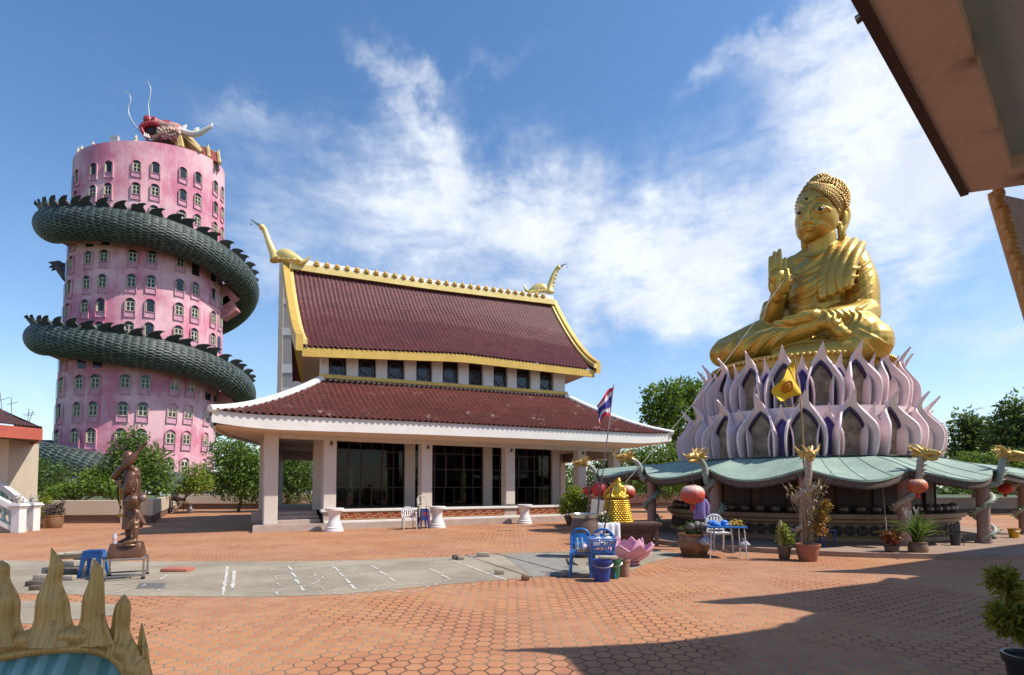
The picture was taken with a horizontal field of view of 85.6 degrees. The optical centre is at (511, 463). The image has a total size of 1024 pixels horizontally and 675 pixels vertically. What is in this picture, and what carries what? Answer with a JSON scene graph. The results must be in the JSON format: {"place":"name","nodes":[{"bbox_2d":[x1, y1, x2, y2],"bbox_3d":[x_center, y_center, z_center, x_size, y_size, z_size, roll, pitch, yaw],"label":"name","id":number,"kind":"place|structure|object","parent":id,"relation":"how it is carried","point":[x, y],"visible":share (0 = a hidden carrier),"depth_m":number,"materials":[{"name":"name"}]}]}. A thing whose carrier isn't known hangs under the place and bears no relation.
{"place":"outdoors","nodes":[
{"label":"outdoors","id":0,"kind":"place"},
{"bbox_2d":[0,551,681,596],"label":"concrete yard","id":1,"kind":"structure","parent":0,"point":[204,578],"depth_m":10.02,"materials":[{"name":"concrete"}]},
{"bbox_2d":[77,549,108,576],"bbox_3d":[-7.578,1.804,10.020,0.359,0.460,0.359,1,-3,-14],"label":"plastic stool","id":2,"kind":"object","parent":1,"relation":"on","point":[91,554],"visible":0.89,"depth_m":9.92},
{"bbox_2d":[102,554,148,580],"bbox_3d":[-6.823,1.843,9.779,0.633,0.369,0.659,1,-3,-28],"label":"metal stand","id":3,"kind":"object","parent":1,"relation":"on","point":[109,573],"visible":0.79,"depth_m":9.63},
{"bbox_2d":[106,442,147,558],"bbox_3d":[-6.751,0.636,9.748,0.588,2.036,0.743,1,-3,-28],"label":"monk statue","id":4,"kind":"object","parent":3,"relation":"on","point":[128,483],"visible":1,"depth_m":9.65,"materials":[{"name":"brown metal"}]},
{"bbox_2d":[10,556,547,595],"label":"ground markings","id":5,"kind":"object","parent":1,"relation":"on","point":[224,584],"visible":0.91,"depth_m":9.54,"materials":[{"name":"paint"}]},
{"bbox_2d":[505,553,587,576],"bbox_3d":[0.624,2.100,11.606,1.169,0.001,3.320,1,-3,-11],"label":"slab strip","id":6,"kind":"object","parent":1,"relation":"on","point":[550,561],"visible":1,"depth_m":11.42,"materials":[{"name":"concrete"}]},
{"bbox_2d":[570,513,598,557],"bbox_3d":[1.669,1.657,12.744,0.680,1.000,0.680,0,-3,0],"label":"water jar","id":7,"kind":"object","parent":1,"relation":"on","point":[588,522],"visible":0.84,"depth_m":12.50,"materials":[{"name":"ceramic"}]},
{"bbox_2d":[587,475,612,549],"bbox_3d":[2.109,1.235,13.363,0.720,1.907,0.235,0,-3,0],"label":"bamboo stick","id":8,"kind":"object","parent":1,"relation":"on","point":[599,502],"visible":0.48,"depth_m":13.41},
{"bbox_2d":[603,536,654,565],"bbox_3d":[2.402,1.819,11.452,1.040,0.554,1.040,2,-3,-37],"label":"lotus ornament","id":9,"kind":"object","parent":1,"relation":"on","point":[636,552],"visible":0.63,"depth_m":11.14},
{"bbox_2d":[0,505,1023,674],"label":"tiled plaza","id":10,"kind":"structure","parent":0,"point":[723,612],"depth_m":7.02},
{"bbox_2d":[0,394,42,517],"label":"pavilion","id":11,"kind":"structure","parent":10,"relation":"on","point":[19,449],"depth_m":21.44,"materials":[{"name":"paint"}]},
{"bbox_2d":[0,482,43,532],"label":"stair balustrade","id":12,"kind":"object","parent":10,"relation":"on","point":[21,511],"visible":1,"depth_m":19.53,"materials":[{"name":"stone"}]},
{"bbox_2d":[36,443,61,498],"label":"shade tree","id":13,"kind":"object","parent":10,"relation":"on","point":[42,482],"visible":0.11,"depth_m":43.84,"materials":[{"name":"green plant"}]},
{"bbox_2d":[41,498,65,527],"bbox_3d":[-18.026,1.960,21.829,0.885,1.189,0.758,0,-3,0],"label":"planter pot","id":14,"kind":"object","parent":10,"relation":"on","point":[54,517],"visible":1,"depth_m":21.64,"materials":[{"name":"ceramic"}]},
{"bbox_2d":[37,456,79,499],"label":"shade tree","id":15,"kind":"object","parent":10,"relation":"on","point":[60,477],"visible":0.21,"depth_m":45.69,"materials":[{"name":"green plant"}]},
{"bbox_2d":[20,601,114,623],"bbox_3d":[-6.332,1.909,7.131,2.849,0.001,1.298,0,-3,0],"label":"concrete patch","id":16,"kind":"object","parent":10,"relation":"on","point":[27,612],"visible":0.2,"depth_m":7.17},
{"bbox_2d":[0,548,152,674],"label":"naga balustrade","id":17,"kind":"object","parent":10,"relation":"on","point":[53,640],"visible":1,"depth_m":1.30,"materials":[{"name":"gold metal"}]},
{"bbox_2d":[37,500,155,522],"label":"parapet wall","id":18,"kind":"structure","parent":10,"relation":"on","point":[91,511],"depth_m":24.66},
{"bbox_2d":[95,424,182,497],"bbox_3d":[-21.198,0.364,31.281,4.382,5.284,3.000,0,-3,0],"label":"leafy shrub","id":19,"kind":"object","parent":10,"relation":"on","point":[146,461],"visible":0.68,"depth_m":31.00,"materials":[{"name":"green plant"}]},
{"bbox_2d":[146,496,175,522],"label":"parapet wall","id":20,"kind":"structure","parent":10,"relation":"on","point":[164,506],"depth_m":28.07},
{"bbox_2d":[170,462,221,513],"bbox_3d":[-19.581,1.477,34.351,2.800,3.331,2.872,0,-3,0],"label":"flowering bush","id":21,"kind":"object","parent":10,"relation":"on","point":[201,482],"visible":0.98,"depth_m":33.82,"materials":[{"name":"green plant"}]},
{"bbox_2d":[201,433,286,511],"bbox_3d":[-17.466,0.448,35.950,5.926,5.496,3.550,0,-3,0],"label":"dense bush","id":22,"kind":"object","parent":10,"relation":"on","point":[241,480],"visible":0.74,"depth_m":35.47,"materials":[{"name":"green plant"}]},
{"bbox_2d":[178,494,311,508],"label":"parapet wall","id":23,"kind":"structure","parent":10,"relation":"on","point":[206,501],"depth_m":40.12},
{"bbox_2d":[255,458,312,503],"bbox_3d":[-14.132,0.801,37.063,5.838,5.242,3.438,0,-3,0],"label":"dense bush","id":24,"kind":"object","parent":10,"relation":"on","point":[295,481],"visible":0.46,"depth_m":36.47,"materials":[{"name":"green plant"}]},
{"bbox_2d":[325,508,343,531],"bbox_3d":[-6.489,2.057,20.186,0.681,0.850,0.681,0,-3,0],"label":"stone pedestal","id":25,"kind":"object","parent":10,"relation":"on","point":[334,524],"visible":1,"depth_m":19.98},
{"bbox_2d":[430,506,445,527],"bbox_3d":[-2.971,2.136,21.975,0.681,0.850,0.681,0,-3,0],"label":"stone pedestal","id":26,"kind":"object","parent":10,"relation":"on","point":[437,521],"visible":0.92,"depth_m":21.77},
{"bbox_2d":[207,219,673,532],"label":"worship hall","id":27,"kind":"structure","parent":10,"relation":"on","point":[459,403],"depth_m":25.48,"materials":[{"name":"tile"}]},
{"bbox_2d":[329,347,345,374],"bbox_3d":[-7.549,-4.346,23.820,0.754,1.305,0.092,1,-3,-30],"label":"clerestory window","id":28,"kind":"structure","parent":27,"relation":"in","point":[337,366],"depth_m":23.83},
{"bbox_2d":[358,359,374,377],"bbox_3d":[-6.449,-4.356,24.463,0.796,1.311,0.092,1,-3,-30],"label":"clerestory window","id":29,"kind":"structure","parent":27,"relation":"in","point":[366,367],"depth_m":24.47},
{"bbox_2d":[387,360,402,379],"bbox_3d":[-5.327,-4.366,25.119,0.810,1.317,0.092,1,-3,-30],"label":"clerestory window","id":30,"kind":"structure","parent":27,"relation":"in","point":[394,367],"depth_m":25.13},
{"bbox_2d":[416,361,430,381],"bbox_3d":[-4.157,-4.376,25.804,0.792,1.322,0.092,1,-3,-30],"label":"clerestory window","id":31,"kind":"structure","parent":27,"relation":"in","point":[423,368],"depth_m":25.83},
{"bbox_2d":[443,362,456,383],"bbox_3d":[-3.006,-4.387,26.477,0.834,1.328,0.092,1,-3,-30],"label":"clerestory window","id":32,"kind":"structure","parent":27,"relation":"in","point":[449,368],"depth_m":26.51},
{"bbox_2d":[469,364,480,384],"bbox_3d":[-1.846,-4.397,27.155,0.790,1.332,0.092,1,-3,-30],"label":"clerestory window","id":33,"kind":"structure","parent":27,"relation":"in","point":[474,369],"depth_m":27.18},
{"bbox_2d":[494,366,505,386],"bbox_3d":[-0.655,-4.408,27.851,0.813,1.339,0.092,1,-3,-30],"label":"clerestory window","id":34,"kind":"structure","parent":27,"relation":"in","point":[499,372],"depth_m":27.89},
{"bbox_2d":[517,369,528,388],"bbox_3d":[0.523,-4.418,28.540,0.855,1.345,0.092,1,-3,-30],"label":"clerestory window","id":35,"kind":"structure","parent":27,"relation":"in","point":[522,375],"depth_m":28.57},
{"bbox_2d":[540,372,550,389],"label":"clerestory window","id":36,"kind":"structure","parent":27,"relation":"in","point":[545,377],"depth_m":29.27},
{"bbox_2d":[517,504,531,523],"bbox_3d":[0.558,2.238,24.327,0.681,0.850,0.681,0,-3,0],"label":"stone pedestal","id":37,"kind":"object","parent":10,"relation":"on","point":[524,518],"visible":1,"depth_m":24.13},
{"bbox_2d":[554,485,592,524],"bbox_3d":[2.677,1.764,23.494,1.569,1.724,1.316,1,-3,-24],"label":"potted bush","id":38,"kind":"object","parent":10,"relation":"on","point":[573,499],"visible":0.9,"depth_m":23.34,"materials":[{"name":"green plant"}]},
{"bbox_2d":[569,528,592,577],"bbox_3d":[1.248,1.615,10.056,0.432,0.846,0.548,0,-3,7],"label":"plastic chair","id":39,"kind":"object","parent":10,"relation":"on","point":[574,536],"visible":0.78,"depth_m":10.26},
{"bbox_2d":[565,449,623,496],"bbox_3d":[5.669,0.908,38.087,5.380,4.786,2.703,0,-3,0],"label":"thin tree","id":40,"kind":"object","parent":10,"relation":"on","point":[594,464],"visible":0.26,"depth_m":37.84,"materials":[{"name":"green plant"}]},
{"bbox_2d":[592,558,612,581],"bbox_3d":[1.540,1.828,9.459,0.351,0.360,0.355,0,-3,0],"label":"bucket","id":41,"kind":"object","parent":10,"relation":"on","point":[602,569],"visible":0.97,"depth_m":9.34,"materials":[{"name":"plastic"}]},
{"bbox_2d":[590,528,615,578],"bbox_3d":[1.642,1.611,9.969,0.452,0.846,0.548,0,-3,10],"label":"plastic chair","id":42,"kind":"object","parent":10,"relation":"on","point":[601,535],"visible":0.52,"depth_m":9.76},
{"bbox_2d":[587,537,616,552],"bbox_3d":[1.592,1.452,9.837,0.494,0.260,0.348,0,-3,0],"label":"plastic basket","id":43,"kind":"object","parent":42,"relation":"on","point":[614,541],"visible":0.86,"depth_m":9.69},
{"bbox_2d":[597,385,613,496],"bbox_3d":[3.413,-0.762,20.052,0.636,4.216,0.200,0,-3,0],"label":"thai flag","id":44,"kind":"object","parent":10,"relation":"on","point":[604,406],"visible":0.98,"depth_m":20.10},
{"bbox_2d":[620,558,630,576],"bbox_3d":[2.011,1.875,9.944,0.244,0.310,0.244,0,-3,0],"label":"bucket","id":45,"kind":"object","parent":10,"relation":"on","point":[624,568],"visible":0.73,"depth_m":9.85,"materials":[{"name":"brown plastic"}]},
{"bbox_2d":[599,521,661,545],"bbox_3d":[3.204,1.963,15.529,1.750,0.632,1.100,0,-3,0],"label":"altar table","id":46,"kind":"object","parent":10,"relation":"on","point":[636,530],"visible":0.6,"depth_m":15.11,"materials":[{"name":"brown wood"}]},
{"bbox_2d":[598,522,620,539],"bbox_3d":[2.513,1.837,15.004,0.798,0.478,0.461,0,-3,0],"label":"table cloth","id":47,"kind":"object","parent":46,"relation":"on","point":[614,527],"visible":0.57,"depth_m":14.85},
{"bbox_2d":[602,478,633,522],"bbox_3d":[2.934,1.021,15.470,0.919,1.240,0.914,0,-3,0],"label":"golden buddha","id":48,"kind":"object","parent":46,"relation":"on","point":[619,511],"visible":0.86,"depth_m":15.21,"materials":[{"name":"gold metal"}]},
{"bbox_2d":[587,494,682,507],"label":"parapet wall","id":49,"kind":"structure","parent":10,"relation":"on","point":[636,502],"depth_m":42.09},
{"bbox_2d":[621,439,685,505],"bbox_3d":[9.769,0.785,36.089,6.506,4.839,3.741,0,-3,0],"label":"hedge tree","id":50,"kind":"object","parent":10,"relation":"on","point":[663,456],"visible":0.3,"depth_m":35.64,"materials":[{"name":"green plant"}]},
{"bbox_2d":[635,372,705,493],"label":"round tree","id":51,"kind":"object","parent":10,"relation":"on","point":[661,410],"visible":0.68,"depth_m":45.87,"materials":[{"name":"green plant"}]},
{"bbox_2d":[677,520,710,556],"bbox_3d":[4.278,1.744,12.983,0.762,0.849,0.762,0,-3,0],"label":"planter pot","id":52,"kind":"object","parent":10,"relation":"on","point":[690,537],"visible":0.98,"depth_m":12.77,"materials":[{"name":"ceramic"}]},
{"bbox_2d":[705,514,733,551],"bbox_3d":[4.889,1.643,13.088,0.508,0.866,0.553,0,-3,-3],"label":"plastic chair","id":53,"kind":"object","parent":10,"relation":"on","point":[722,532],"visible":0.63,"depth_m":13.23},
{"bbox_2d":[705,525,747,558],"bbox_3d":[4.871,1.794,12.620,0.840,0.718,0.500,0,-3,5],"label":"folding table","id":54,"kind":"object","parent":10,"relation":"on","point":[711,526],"visible":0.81,"depth_m":12.44,"materials":[{"name":"blue plastic"}]},
{"bbox_2d":[774,520,796,559],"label":"potted plant","id":55,"kind":"object","parent":10,"relation":"on","point":[783,546],"visible":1,"depth_m":12.24,"materials":[{"name":"green plant"}]},
{"bbox_2d":[783,470,833,561],"bbox_3d":[6.452,1.141,12.061,1.113,1.972,0.583,0,-3,0],"label":"potted plant","id":56,"kind":"object","parent":10,"relation":"on","point":[807,549],"visible":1,"depth_m":11.98,"materials":[{"name":"brown plant"}]},
{"bbox_2d":[633,519,1023,558],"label":"platform kerb","id":57,"kind":"structure","parent":10,"relation":"on","point":[1003,546],"depth_m":13.66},
{"bbox_2d":[572,456,609,499],"bbox_3d":[3.293,1.135,22.469,1.694,2.892,0.757,0,-3,0],"label":"dragon post","id":58,"kind":"object","parent":57,"relation":"on","point":[583,462],"visible":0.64,"depth_m":22.48,"materials":[{"name":"gold concrete"}]},
{"bbox_2d":[613,449,662,530],"bbox_3d":[4.293,0.908,18.876,1.707,2.832,0.755,0,-3,0],"label":"dragon post","id":59,"kind":"object","parent":57,"relation":"on","point":[653,494],"visible":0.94,"depth_m":18.76,"materials":[{"name":"grey concrete"}]},
{"bbox_2d":[682,447,726,538],"bbox_3d":[5.586,0.860,15.934,1.547,2.672,0.729,2,-3,-37],"label":"dragon post","id":60,"kind":"object","parent":57,"relation":"on","point":[711,488],"visible":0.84,"depth_m":15.97,"materials":[{"name":"grey concrete"}]},
{"bbox_2d":[789,444,820,542],"bbox_3d":[7.407,0.803,13.720,0.759,2.592,1.272,0,-3,0],"label":"dragon post","id":61,"kind":"object","parent":57,"relation":"on","point":[809,454],"visible":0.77,"depth_m":13.75,"materials":[{"name":"grey concrete"}]},
{"bbox_2d":[771,356,804,480],"bbox_3d":[6.936,-1.140,13.825,0.835,3.160,0.225,1,-3,-14],"label":"yellow flag","id":62,"kind":"object","parent":61,"relation":"hanging from","point":[786,387],"visible":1,"depth_m":13.87,"materials":[{"name":"fabric"}]},
{"bbox_2d":[878,530,904,552],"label":"potted plant","id":63,"kind":"object","parent":57,"relation":"on","point":[892,538],"visible":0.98,"depth_m":12.67,"materials":[{"name":"red plant"}]},
{"bbox_2d":[874,506,946,552],"bbox_3d":[9.292,1.571,12.805,1.283,1.177,1.302,2,-4,-45],"label":"potted plant","id":64,"kind":"object","parent":57,"relation":"on","point":[917,533],"visible":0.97,"depth_m":12.69,"materials":[{"name":"green plant"}]},
{"bbox_2d":[889,443,945,545],"bbox_3d":[10.322,0.798,14.057,0.760,2.632,1.277,2,-3,-41],"label":"dragon post","id":65,"kind":"object","parent":57,"relation":"on","point":[905,496],"visible":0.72,"depth_m":14.05,"materials":[{"name":"grey concrete"}]},
{"bbox_2d":[907,479,927,497],"bbox_3d":[9.967,0.561,13.588,0.432,0.584,0.432,0,-3,0],"label":"paper lantern","id":66,"kind":"object","parent":65,"relation":"hanging from","point":[917,486],"visible":1,"depth_m":13.46,"materials":[{"name":"paper"}]},
{"bbox_2d":[966,444,1023,543],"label":"dragon post","id":67,"kind":"object","parent":57,"relation":"on","point":[981,511],"visible":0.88,"depth_m":14.70,"materials":[{"name":"grey concrete"}]},
{"bbox_2d":[1009,483,1023,534],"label":"dragon post","id":68,"kind":"object","parent":57,"relation":"on","point":[1018,513],"visible":0.73,"depth_m":17.52,"materials":[{"name":"grey concrete"}]},
{"bbox_2d":[851,0,1023,319],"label":"gatehouse","id":69,"kind":"object","parent":10,"relation":"on","point":[956,68],"visible":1,"depth_m":2.23,"materials":[{"name":"paint"}]},
{"bbox_2d":[937,498,1017,512],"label":"parapet wall","id":70,"kind":"structure","parent":10,"relation":"on","point":[1004,505],"depth_m":34.94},
{"bbox_2d":[975,559,1023,674],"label":"potted plant","id":71,"kind":"object","parent":10,"relation":"on","point":[1004,615],"visible":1,"depth_m":4.18,"materials":[{"name":"green plant"}]},
{"bbox_2d":[0,0,1023,487],"label":"sky","id":72,"kind":"structure","parent":0,"point":[660,152],"materials":[{"name":"blue"}]},
{"bbox_2d":[69,488,1016,504],"bbox_3d":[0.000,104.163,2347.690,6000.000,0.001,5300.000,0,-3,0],"label":"ground","id":73,"kind":"structure","parent":0,"point":[961,495],"depth_m":100.49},
{"bbox_2d":[38,463,144,499],"bbox_3d":[-22.581,1.458,30.091,5.236,3.014,2.664,0,-3,0],"label":"garden bush","id":74,"kind":"object","parent":73,"relation":"on","point":[64,491],"visible":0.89,"depth_m":29.68,"materials":[{"name":"green plant"}]},
{"bbox_2d":[22,81,258,494],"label":"giant dragon","id":75,"kind":"object","parent":73,"relation":"on","point":[63,219],"visible":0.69,"depth_m":116.22,"materials":[{"name":"green concrete"}]},
{"bbox_2d":[51,135,240,494],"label":"pink tower","id":76,"kind":"structure","parent":73,"relation":"on","point":[99,404],"depth_m":120.44,"materials":[{"name":"paint"}]},
{"bbox_2d":[69,428,80,448],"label":"window","id":77,"kind":"structure","parent":76,"relation":"in","point":[75,434],"depth_m":115.55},
{"bbox_2d":[71,401,82,422],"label":"window","id":78,"kind":"structure","parent":76,"relation":"in","point":[77,407],"depth_m":115.86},
{"bbox_2d":[73,374,84,394],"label":"window","id":79,"kind":"structure","parent":76,"relation":"in","point":[78,389],"depth_m":116.19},
{"bbox_2d":[79,299,89,318],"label":"window","id":80,"kind":"structure","parent":76,"relation":"in","point":[84,312],"depth_m":117.17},
{"bbox_2d":[81,275,91,294],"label":"window","id":81,"kind":"structure","parent":76,"relation":"in","point":[86,279],"depth_m":117.51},
{"bbox_2d":[83,250,92,269],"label":"window","id":82,"kind":"structure","parent":76,"relation":"in","point":[88,256],"depth_m":117.89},
{"bbox_2d":[84,427,97,449],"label":"window","id":83,"kind":"structure","parent":76,"relation":"in","point":[91,433],"depth_m":115.52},
{"bbox_2d":[86,401,98,422],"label":"window","id":84,"kind":"structure","parent":76,"relation":"in","point":[92,407],"depth_m":115.83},
{"bbox_2d":[89,373,101,394],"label":"window","id":85,"kind":"structure","parent":76,"relation":"in","point":[94,380],"depth_m":116.15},
{"bbox_2d":[95,297,106,317],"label":"window","id":86,"kind":"structure","parent":76,"relation":"in","point":[100,304],"depth_m":117.14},
{"bbox_2d":[96,273,107,292],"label":"window","id":87,"kind":"structure","parent":76,"relation":"in","point":[102,280],"depth_m":117.51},
{"bbox_2d":[98,249,108,267],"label":"window","id":88,"kind":"structure","parent":76,"relation":"in","point":[103,257],"depth_m":117.86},
{"bbox_2d":[116,401,128,422],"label":"window","id":89,"kind":"structure","parent":76,"relation":"in","point":[122,415],"depth_m":117.23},
{"bbox_2d":[118,373,131,394],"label":"window","id":90,"kind":"structure","parent":76,"relation":"in","point":[124,387],"depth_m":117.57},
{"bbox_2d":[124,297,135,317],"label":"window","id":91,"kind":"structure","parent":76,"relation":"in","point":[130,304],"depth_m":118.58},
{"bbox_2d":[125,273,136,292],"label":"window","id":92,"kind":"structure","parent":76,"relation":"in","point":[131,280],"depth_m":118.90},
{"bbox_2d":[127,248,138,267],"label":"window","id":93,"kind":"structure","parent":76,"relation":"in","point":[132,255],"depth_m":119.28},
{"bbox_2d":[52,175,221,471],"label":"windows","id":94,"kind":"structure","parent":76,"relation":"in","point":[195,268],"depth_m":120.98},
{"bbox_2d":[136,401,148,422],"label":"window","id":95,"kind":"structure","parent":76,"relation":"in","point":[143,412],"depth_m":118.99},
{"bbox_2d":[139,374,150,394],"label":"window","id":96,"kind":"structure","parent":76,"relation":"in","point":[144,382],"depth_m":119.31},
{"bbox_2d":[144,298,155,318],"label":"window","id":97,"kind":"structure","parent":76,"relation":"in","point":[150,305],"depth_m":120.35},
{"bbox_2d":[145,274,156,294],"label":"window","id":98,"kind":"structure","parent":76,"relation":"in","point":[151,281],"depth_m":120.65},
{"bbox_2d":[146,250,157,269],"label":"window","id":99,"kind":"structure","parent":76,"relation":"in","point":[152,261],"depth_m":121.04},
{"bbox_2d":[164,429,175,449],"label":"window","id":100,"kind":"structure","parent":76,"relation":"in","point":[170,439],"depth_m":122.42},
{"bbox_2d":[166,403,177,423],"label":"window","id":101,"kind":"structure","parent":76,"relation":"in","point":[171,417],"depth_m":122.75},
{"bbox_2d":[173,302,183,321],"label":"window","id":102,"kind":"structure","parent":76,"relation":"in","point":[178,306],"depth_m":124.18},
{"bbox_2d":[174,278,184,297],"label":"window","id":103,"kind":"structure","parent":76,"relation":"in","point":[179,291],"depth_m":124.51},
{"bbox_2d":[180,430,191,450],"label":"window","id":104,"kind":"structure","parent":76,"relation":"in","point":[185,441],"depth_m":125.40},
{"bbox_2d":[200,144,221,170],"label":"dragon claw","id":105,"kind":"object","parent":76,"relation":"on","point":[215,156],"visible":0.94,"depth_m":134.98,"materials":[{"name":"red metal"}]},
{"bbox_2d":[277,261,314,493],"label":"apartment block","id":106,"kind":"structure","parent":73,"relation":"on","point":[284,375],"depth_m":62.57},
{"bbox_2d":[214,468,1015,494],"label":"treeline","id":107,"kind":"object","parent":73,"relation":"on","point":[951,489],"visible":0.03,"depth_m":133.33,"materials":[{"name":"green plant"}]},
{"bbox_2d":[942,404,998,497],"bbox_3d":[33.642,-0.516,40.024,5.907,7.762,4.484,0,-3,0],"label":"feathery tree","id":108,"kind":"object","parent":73,"relation":"on","point":[967,435],"visible":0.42,"depth_m":39.78,"materials":[{"name":"green plant"}]},
{"bbox_2d":[946,446,1023,496],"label":"hedge","id":109,"kind":"object","parent":73,"relation":"on","point":[987,457],"visible":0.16,"depth_m":32.76,"materials":[{"name":"green plant"}]},
{"bbox_2d":[975,387,1023,492],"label":"broad tree","id":110,"kind":"object","parent":73,"relation":"on","point":[1008,430],"visible":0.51,"depth_m":34.92,"materials":[{"name":"green plant"}]},
{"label":"pedestal platform","id":111,"kind":"structure","parent":0,"visible":0},
{"bbox_2d":[667,340,966,541],"bbox_3d":[10.159,-0.584,19.558,9.040,5.874,9.040,0,-3,0],"label":"lotus pedestal","id":112,"kind":"object","parent":111,"relation":"on","point":[856,403],"visible":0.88,"depth_m":16.52,"materials":[{"name":"purple paint"}]},
{"bbox_2d":[709,173,895,366],"bbox_3d":[9.866,-6.609,19.232,5.778,7.265,3.559,-2,-3,41],"label":"golden buddha","id":113,"kind":"object","parent":112,"relation":"on","point":[828,292],"visible":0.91,"depth_m":18.47,"materials":[{"name":"gold metal"}]},
{"bbox_2d":[598,454,1023,489],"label":"canopy roof","id":114,"kind":"structure","parent":112,"relation":"attached to","point":[866,472],"depth_m":14.94,"materials":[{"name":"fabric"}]},
{"bbox_2d":[681,469,704,509],"bbox_3d":[4.539,0.667,13.884,0.589,1.033,0.589,0,-3,0],"label":"paper lantern","id":115,"kind":"object","parent":114,"relation":"hanging from","point":[692,495],"visible":1,"depth_m":13.68,"materials":[{"name":"paper"}]},
{"bbox_2d":[693,498,709,518],"bbox_3d":[5.072,1.170,14.851,0.464,0.660,0.353,-1,-3,17],"label":"hanging shirt","id":116,"kind":"object","parent":114,"relation":"hanging from","point":[702,511],"visible":0.65,"depth_m":14.73,"materials":[{"name":"purple fabric"}]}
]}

